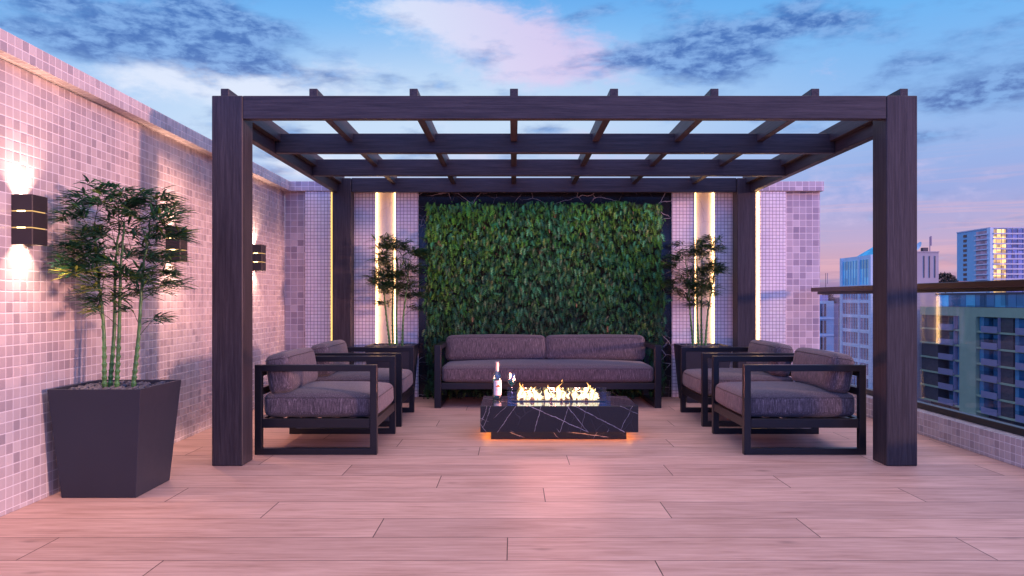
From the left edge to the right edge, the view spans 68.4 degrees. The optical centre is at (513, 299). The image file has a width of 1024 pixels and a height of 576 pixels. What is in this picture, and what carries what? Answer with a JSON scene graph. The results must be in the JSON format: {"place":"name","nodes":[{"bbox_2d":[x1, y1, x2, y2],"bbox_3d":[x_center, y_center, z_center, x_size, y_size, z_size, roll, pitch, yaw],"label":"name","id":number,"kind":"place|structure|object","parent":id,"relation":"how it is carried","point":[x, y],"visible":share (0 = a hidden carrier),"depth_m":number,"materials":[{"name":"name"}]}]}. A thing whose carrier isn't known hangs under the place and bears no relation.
{"place":"outdoors","nodes":[
{"label":"outdoors","id":0,"kind":"place"},
{"bbox_2d":[0,0,1023,297],"label":"sky","id":1,"kind":"structure","parent":0,"point":[962,61],"materials":[{"name":"blue"}]},
{"bbox_2d":[822,294,836,302],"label":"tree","id":2,"kind":"object","parent":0,"point":[830,296],"visible":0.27,"depth_m":229.22,"materials":[{"name":"green plant"}]},
{"bbox_2d":[828,297,839,317],"bbox_3d":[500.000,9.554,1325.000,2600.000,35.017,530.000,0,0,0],"label":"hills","id":3,"kind":"structure","parent":0,"point":[837,300],"depth_m":1143.35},
{"bbox_2d":[838,318,839,352],"bbox_3d":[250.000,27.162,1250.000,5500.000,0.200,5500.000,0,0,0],"label":"ground","id":4,"kind":"structure","parent":0,"point":[838,335],"depth_m":567.70,"materials":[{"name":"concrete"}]},
{"bbox_2d":[820,295,837,351],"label":"office","id":5,"kind":"structure","parent":4,"relation":"on","point":[828,325],"depth_m":150.00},
{"bbox_2d":[820,304,822,315],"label":"window","id":6,"kind":"structure","parent":5,"relation":"in","point":[821,305],"depth_m":149.90,"materials":[{"name":"blue glass"}]},
{"bbox_2d":[820,320,822,332],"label":"window","id":7,"kind":"structure","parent":5,"relation":"in","point":[821,321],"depth_m":149.90,"materials":[{"name":"blue glass"}]},
{"bbox_2d":[820,337,822,349],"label":"window","id":8,"kind":"structure","parent":5,"relation":"in","point":[821,338],"depth_m":149.90,"materials":[{"name":"blue glass"}]},
{"bbox_2d":[840,247,872,388],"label":"office block","id":9,"kind":"structure","parent":4,"relation":"on","point":[856,327],"depth_m":170.22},
{"bbox_2d":[843,260,857,285],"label":"window","id":10,"kind":"structure","parent":9,"relation":"in","point":[850,268],"depth_m":174.74,"materials":[{"name":"blue glass"}]},
{"bbox_2d":[843,294,857,299],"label":"window","id":11,"kind":"structure","parent":9,"relation":"in","point":[845,296],"depth_m":174.74,"materials":[{"name":"purple glass"}]},
{"bbox_2d":[843,303,857,313],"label":"window","id":12,"kind":"structure","parent":9,"relation":"in","point":[848,308],"depth_m":174.74,"materials":[{"name":"glass"}]},
{"bbox_2d":[843,317,857,328],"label":"window","id":13,"kind":"structure","parent":9,"relation":"in","point":[848,322],"depth_m":174.74,"materials":[{"name":"purple glass"}]},
{"bbox_2d":[843,331,857,343],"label":"window","id":14,"kind":"structure","parent":9,"relation":"in","point":[849,337],"depth_m":174.74,"materials":[{"name":"glass"}]},
{"bbox_2d":[843,345,857,358],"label":"window","id":15,"kind":"structure","parent":9,"relation":"in","point":[851,351],"depth_m":174.40,"materials":[{"name":"glass"}]},
{"bbox_2d":[851,376,856,384],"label":"window","id":16,"kind":"structure","parent":9,"relation":"in","point":[854,379],"depth_m":172.87,"materials":[{"name":"blue glass"}]},
{"bbox_2d":[860,259,867,284],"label":"window","id":17,"kind":"structure","parent":9,"relation":"in","point":[863,263],"depth_m":167.96,"materials":[{"name":"blue glass"}]},
{"bbox_2d":[860,294,867,299],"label":"window","id":18,"kind":"structure","parent":9,"relation":"in","point":[862,296],"depth_m":168.15,"materials":[{"name":"glass"}]},
{"bbox_2d":[860,303,867,314],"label":"window","id":19,"kind":"structure","parent":9,"relation":"in","point":[863,306],"depth_m":168.15,"materials":[{"name":"glass"}]},
{"bbox_2d":[860,318,867,329],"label":"window","id":20,"kind":"structure","parent":9,"relation":"in","point":[863,321],"depth_m":167.96,"materials":[{"name":"purple glass"}]},
{"bbox_2d":[860,333,867,344],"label":"window","id":21,"kind":"structure","parent":9,"relation":"in","point":[863,336],"depth_m":167.96,"materials":[{"name":"glass"}]},
{"bbox_2d":[860,348,867,359],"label":"window","id":22,"kind":"structure","parent":9,"relation":"in","point":[863,351],"depth_m":167.96,"materials":[{"name":"glass"}]},
{"bbox_2d":[860,363,867,374],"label":"window","id":23,"kind":"structure","parent":9,"relation":"in","point":[860,363],"depth_m":166.90,"materials":[{"name":"glass"}]},
{"bbox_2d":[917,236,938,403],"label":"lift tower","id":24,"kind":"structure","parent":4,"relation":"on","point":[927,266],"depth_m":162.00,"materials":[{"name":"concrete"}]},
{"bbox_3d":[0.337,14.114,1.680,6.155,25.855,13.760,0,0,0],"label":"terrace building","id":25,"kind":"object","parent":4,"relation":"on","visible":0},
{"bbox_2d":[0,397,1023,575],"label":"deck floor","id":26,"kind":"structure","parent":25,"relation":"on","point":[449,488],"depth_m":3.77,"materials":[{"name":"brown wood"}]},
{"bbox_2d":[47,380,180,497],"bbox_3d":[-2.219,0.768,4.227,0.494,0.586,0.494,0,0,0],"label":"planter","id":27,"kind":"object","parent":26,"relation":"on","point":[113,443],"visible":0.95,"depth_m":4.01,"materials":[{"name":"plastic"}]},
{"bbox_2d":[69,380,166,388],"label":"pebbles","id":28,"kind":"object","parent":27,"relation":"on","point":[127,385],"visible":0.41,"depth_m":4.21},
{"bbox_2d":[43,174,201,387],"bbox_3d":[-2.116,-0.081,4.158,0.756,1.177,0.748,0,0,0],"label":"bamboo plant","id":29,"kind":"object","parent":28,"relation":"in","point":[95,233],"visible":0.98,"depth_m":4.19,"materials":[{"name":"green plant"}]},
{"bbox_2d":[0,28,289,516],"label":"tiled wall","id":30,"kind":"structure","parent":26,"relation":"on","point":[64,126],"depth_m":4.41,"materials":[{"name":"tile"}]},
{"bbox_2d":[11,194,47,245],"bbox_3d":[-2.452,-0.401,3.818,0.104,0.250,0.127,0,0,0],"label":"wall lamp","id":31,"kind":"object","parent":30,"relation":"attached to","point":[29,221],"visible":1,"depth_m":3.75,"materials":[{"name":"metal"}]},
{"bbox_2d":[166,227,186,261],"bbox_3d":[-2.452,-0.401,5.483,0.104,0.250,0.127,0,0,0],"label":"wall lamp","id":32,"kind":"object","parent":30,"relation":"attached to","point":[182,244],"visible":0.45,"depth_m":5.42,"materials":[{"name":"metal"}]},
{"bbox_2d":[253,244,265,270],"bbox_3d":[-2.452,-0.401,7.243,0.104,0.250,0.127,0,0,0],"label":"wall lamp","id":33,"kind":"object","parent":30,"relation":"attached to","point":[259,257],"visible":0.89,"depth_m":7.18,"materials":[{"name":"metal"}]},
{"bbox_2d":[255,347,395,454],"bbox_3d":[-1.349,0.715,5.570,0.843,0.695,0.845,0,0,0],"label":"armchair","id":34,"kind":"object","parent":26,"relation":"on","point":[296,393],"visible":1,"depth_m":5.19,"materials":[{"name":"fabric"}]},
{"bbox_2d":[301,340,414,426],"bbox_3d":[-1.349,0.715,6.705,0.843,0.695,0.845,0,0,0],"label":"armchair","id":35,"kind":"object","parent":26,"relation":"on","point":[405,384],"visible":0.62,"depth_m":6.40,"materials":[{"name":"fabric"}]},
{"bbox_2d":[365,343,418,402],"bbox_3d":[-1.272,0.768,7.930,0.494,0.586,0.494,0,0,0],"label":"planter","id":36,"kind":"object","parent":26,"relation":"on","point":[405,360],"visible":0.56,"depth_m":7.70,"materials":[{"name":"plastic"}]},
{"bbox_2d":[372,344,414,345],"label":"pebbles","id":37,"kind":"object","parent":36,"relation":"in","point":[394,345],"visible":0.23,"depth_m":7.96,"materials":[{"name":"grey gravel"}]},
{"bbox_2d":[363,232,432,345],"bbox_3d":[-1.212,-0.096,7.891,0.772,1.206,0.666,0,0,0],"label":"bamboo plant","id":38,"kind":"object","parent":37,"relation":"in","point":[378,279],"visible":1,"depth_m":7.87,"materials":[{"name":"green plant"}]},
{"bbox_2d":[434,334,661,407],"bbox_3d":[0.338,0.714,7.740,2.223,0.696,0.768,0,0,0],"label":"sofa","id":39,"kind":"object","parent":26,"relation":"on","point":[603,361],"visible":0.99,"depth_m":7.49,"materials":[{"name":"fabric"}]},
{"bbox_2d":[283,181,823,396],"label":"back wall","id":40,"kind":"structure","parent":26,"relation":"on","point":[787,256],"depth_m":8.19,"materials":[{"name":"tile"}]},
{"bbox_2d":[420,199,671,398],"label":"living wall","id":41,"kind":"structure","parent":40,"relation":"attached to","point":[545,270],"depth_m":8.09,"materials":[{"name":"plant"}]},
{"bbox_2d":[480,383,637,438],"bbox_3d":[0.345,0.845,5.945,1.186,0.432,0.590,0,0,0],"label":"fire table","id":42,"kind":"object","parent":26,"relation":"on","point":[559,414],"visible":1,"depth_m":5.65,"materials":[{"name":"stone"}]},
{"bbox_2d":[492,362,500,398],"bbox_3d":[-0.132,0.648,6.059,0.073,0.296,0.074,0,0,0],"label":"wine bottle","id":43,"kind":"object","parent":42,"relation":"on","point":[497,387],"visible":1,"depth_m":6.03,"materials":[{"name":"white glass"}]},
{"bbox_2d":[212,89,916,465],"bbox_3d":[0.327,-0.144,6.489,4.499,2.410,3.378,0,0,0],"label":"pergola","id":44,"kind":"object","parent":26,"relation":"on","point":[244,125],"visible":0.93,"depth_m":4.89,"materials":[{"name":"brown wood"}]},
{"bbox_2d":[674,343,731,402],"bbox_3d":[1.985,0.768,7.930,0.494,0.586,0.494,0,0,0],"label":"planter","id":45,"kind":"object","parent":26,"relation":"on","point":[693,360],"visible":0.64,"depth_m":7.70,"materials":[{"name":"plastic"}]},
{"bbox_2d":[679,344,720,345],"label":"pebbles","id":46,"kind":"object","parent":45,"relation":"on","point":[700,345],"visible":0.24,"depth_m":7.96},
{"bbox_2d":[657,234,731,345],"bbox_3d":[1.891,-0.092,7.880,0.764,1.198,0.614,0,0,0],"label":"bamboo plant","id":47,"kind":"object","parent":46,"relation":"in","point":[705,268],"visible":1,"depth_m":7.88,"materials":[{"name":"green plant"}]},
{"bbox_2d":[680,340,798,426],"bbox_3d":[1.993,0.715,6.705,0.843,0.695,0.845,0,0,0],"label":"armchair","id":48,"kind":"object","parent":26,"relation":"on","point":[695,384],"visible":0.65,"depth_m":6.41,"materials":[{"name":"fabric"}]},
{"bbox_2d":[712,347,865,454],"bbox_3d":[1.993,0.715,5.570,0.843,0.695,0.845,0,0,0],"label":"armchair","id":49,"kind":"object","parent":26,"relation":"on","point":[815,396],"visible":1,"depth_m":5.19,"materials":[{"name":"fabric"}]},
{"bbox_2d":[850,393,1023,468],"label":"tiled kerb","id":50,"kind":"structure","parent":26,"relation":"on","point":[1002,446],"depth_m":5.28,"materials":[{"name":"tile"}]},
{"bbox_2d":[811,279,1023,435],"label":"glass balustrade","id":51,"kind":"object","parent":50,"relation":"on","point":[994,285],"visible":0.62,"depth_m":5.49,"materials":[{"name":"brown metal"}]},
{"bbox_2d":[939,281,985,306],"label":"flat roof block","id":52,"kind":"structure","parent":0,"point":[958,292],"depth_m":300.00,"materials":[{"name":"white concrete"}]},
{"bbox_2d":[920,292,1023,426],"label":"apartment block","id":53,"kind":"structure","parent":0,"point":[972,355],"depth_m":139.70,"materials":[{"name":"concrete"}]},
{"bbox_2d":[940,295,948,305],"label":"window","id":54,"kind":"structure","parent":53,"relation":"in","point":[944,299],"depth_m":151.52,"materials":[{"name":"blue glass"}]},
{"bbox_2d":[939,271,956,292],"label":"tree","id":55,"kind":"object","parent":53,"relation":"on","point":[944,277],"visible":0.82,"depth_m":258.80,"materials":[{"name":"green plant"}]},
{"bbox_2d":[949,317,953,328],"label":"window","id":56,"kind":"structure","parent":53,"relation":"in","point":[951,319],"depth_m":150.71,"materials":[{"name":"blue glass"}]},
{"bbox_2d":[949,331,953,342],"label":"window","id":57,"kind":"structure","parent":53,"relation":"in","point":[951,334],"depth_m":150.71,"materials":[{"name":"blue glass"}]},
{"bbox_2d":[949,346,953,357],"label":"window","id":58,"kind":"structure","parent":53,"relation":"in","point":[951,348],"depth_m":150.71,"materials":[{"name":"blue glass"}]},
{"bbox_2d":[949,361,953,372],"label":"window","id":59,"kind":"structure","parent":53,"relation":"in","point":[951,363],"depth_m":150.71,"materials":[{"name":"blue glass"}]},
{"bbox_2d":[949,376,953,387],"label":"window","id":60,"kind":"structure","parent":53,"relation":"in","point":[951,378],"depth_m":150.71,"materials":[{"name":"blue glass"}]},
{"bbox_2d":[949,391,953,402],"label":"window","id":61,"kind":"structure","parent":53,"relation":"in","point":[951,393],"depth_m":150.71,"materials":[{"name":"blue glass"}]},
{"bbox_2d":[949,295,956,306],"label":"window","id":62,"kind":"structure","parent":53,"relation":"in","point":[952,298],"depth_m":148.41,"materials":[{"name":"blue glass"}]},
{"bbox_2d":[957,295,965,306],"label":"window","id":63,"kind":"structure","parent":53,"relation":"in","point":[961,299],"depth_m":145.75,"materials":[{"name":"blue glass"}]},
{"bbox_2d":[966,295,974,306],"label":"window","id":64,"kind":"structure","parent":53,"relation":"in","point":[970,299],"depth_m":142.90,"materials":[{"name":"blue glass"}]},
{"bbox_2d":[975,295,984,306],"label":"window","id":65,"kind":"structure","parent":53,"relation":"in","point":[979,299],"depth_m":139.98,"materials":[{"name":"blue glass"}]},
{"bbox_2d":[979,365,992,378],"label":"window","id":66,"kind":"structure","parent":53,"relation":"in","point":[985,370],"depth_m":138.20,"materials":[{"name":"blue glass"}]},
{"bbox_2d":[979,381,992,394],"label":"window","id":67,"kind":"structure","parent":53,"relation":"in","point":[984,386],"depth_m":138.20,"materials":[{"name":"blue glass"}]},
{"bbox_2d":[979,397,992,410],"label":"window","id":68,"kind":"structure","parent":53,"relation":"in","point":[983,402],"depth_m":138.20,"materials":[{"name":"blue glass"}]},
{"bbox_2d":[979,317,993,330],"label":"window","id":69,"kind":"structure","parent":53,"relation":"in","point":[983,321],"depth_m":138.20,"materials":[{"name":"blue glass"}]},
{"bbox_2d":[979,333,993,346],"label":"window","id":70,"kind":"structure","parent":53,"relation":"in","point":[983,337],"depth_m":138.20,"materials":[{"name":"blue glass"}]},
{"bbox_2d":[979,349,993,362],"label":"window","id":71,"kind":"structure","parent":53,"relation":"in","point":[983,353],"depth_m":138.20,"materials":[{"name":"blue glass"}]},
{"bbox_2d":[985,295,994,306],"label":"window","id":72,"kind":"structure","parent":53,"relation":"in","point":[989,299],"depth_m":137.04,"materials":[{"name":"blue glass"}]},
{"bbox_2d":[993,319,997,330],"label":"window","id":73,"kind":"structure","parent":53,"relation":"in","point":[995,321],"depth_m":136.95,"materials":[{"name":"blue glass"}]},
{"bbox_2d":[993,335,997,347],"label":"window","id":74,"kind":"structure","parent":53,"relation":"in","point":[995,337],"depth_m":136.95,"materials":[{"name":"blue glass"}]},
{"bbox_2d":[993,351,997,363],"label":"window","id":75,"kind":"structure","parent":53,"relation":"in","point":[995,353],"depth_m":136.95,"materials":[{"name":"blue glass"}]},
{"bbox_2d":[993,383,997,396],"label":"window","id":76,"kind":"structure","parent":53,"relation":"in","point":[995,386],"depth_m":136.95,"materials":[{"name":"blue glass"}]},
{"bbox_2d":[993,400,997,412],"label":"window","id":77,"kind":"structure","parent":53,"relation":"in","point":[995,403],"depth_m":136.95,"materials":[{"name":"blue glass"}]},
{"bbox_2d":[993,367,998,379],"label":"window","id":78,"kind":"structure","parent":53,"relation":"in","point":[995,369],"depth_m":136.95,"materials":[{"name":"blue glass"}]},
{"bbox_2d":[995,295,1005,306],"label":"window","id":79,"kind":"structure","parent":53,"relation":"in","point":[1000,300],"depth_m":134.11,"materials":[{"name":"blue glass"}]},
{"bbox_2d":[1006,294,1016,307],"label":"window","id":80,"kind":"structure","parent":53,"relation":"in","point":[1011,300],"depth_m":131.13,"materials":[{"name":"blue glass"}]},
{"bbox_2d":[1015,318,1023,327],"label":"window","id":81,"kind":"structure","parent":53,"relation":"in","point":[1019,322],"depth_m":128.59,"materials":[{"name":"blue glass"}]},
{"bbox_2d":[1015,335,1023,345],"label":"window","id":82,"kind":"structure","parent":53,"relation":"in","point":[1019,340],"depth_m":128.59,"materials":[{"name":"blue glass"}]},
{"bbox_2d":[1015,353,1023,362],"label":"window","id":83,"kind":"structure","parent":53,"relation":"in","point":[1019,357],"depth_m":128.59,"materials":[{"name":"blue glass"}]},
{"bbox_2d":[1015,370,1023,380],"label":"window","id":84,"kind":"structure","parent":53,"relation":"in","point":[1019,375],"depth_m":128.59,"materials":[{"name":"blue glass"}]},
{"bbox_2d":[1015,387,1023,398],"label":"window","id":85,"kind":"structure","parent":53,"relation":"in","point":[1019,392],"depth_m":128.59,"materials":[{"name":"blue glass"}]},
{"bbox_2d":[1015,404,1023,415],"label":"window","id":86,"kind":"structure","parent":53,"relation":"in","point":[1019,410],"depth_m":128.59,"materials":[{"name":"blue glass"}]},
{"bbox_2d":[1017,294,1023,307],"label":"window","id":87,"kind":"structure","parent":53,"relation":"in","point":[1020,297],"depth_m":128.81,"materials":[{"name":"blue glass"}]},
{"bbox_2d":[956,227,1023,292],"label":"residential tower","id":88,"kind":"structure","parent":0,"point":[990,253],"depth_m":417.30,"materials":[{"name":"blue concrete"}]},
{"bbox_2d":[976,230,986,234],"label":"balcony window","id":89,"kind":"structure","parent":88,"relation":"in","point":[980,232],"depth_m":425.15,"materials":[{"name":"glass"}]},
{"bbox_2d":[976,235,986,239],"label":"balcony window","id":90,"kind":"structure","parent":88,"relation":"in","point":[980,237],"depth_m":425.15,"materials":[{"name":"glass"}]},
{"bbox_2d":[976,240,986,244],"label":"balcony window","id":91,"kind":"structure","parent":88,"relation":"in","point":[979,242],"depth_m":425.15,"materials":[{"name":"glass"}]},
{"bbox_2d":[976,245,986,249],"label":"balcony window","id":92,"kind":"structure","parent":88,"relation":"in","point":[979,247],"depth_m":425.15,"materials":[{"name":"purple glass"}]},
{"bbox_2d":[976,251,986,253],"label":"balcony window","id":93,"kind":"structure","parent":88,"relation":"in","point":[978,252],"depth_m":425.15,"materials":[{"name":"purple glass"}]},
{"bbox_2d":[976,256,986,258],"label":"balcony window","id":94,"kind":"structure","parent":88,"relation":"in","point":[977,257],"depth_m":425.15,"materials":[{"name":"purple glass"}]},
{"bbox_2d":[976,261,986,263],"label":"balcony window","id":95,"kind":"structure","parent":88,"relation":"in","point":[977,262],"depth_m":425.15,"materials":[{"name":"purple glass"}]},
{"bbox_2d":[976,266,986,268],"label":"balcony window","id":96,"kind":"structure","parent":88,"relation":"in","point":[977,267],"depth_m":425.15,"materials":[{"name":"purple glass"}]},
{"bbox_2d":[976,271,986,273],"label":"balcony window","id":97,"kind":"structure","parent":88,"relation":"in","point":[977,272],"depth_m":425.15,"materials":[{"name":"glass"}]},
{"bbox_2d":[976,276,986,278],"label":"balcony window","id":98,"kind":"structure","parent":88,"relation":"in","point":[977,277],"depth_m":425.15,"materials":[{"name":"glass"}]}
]}

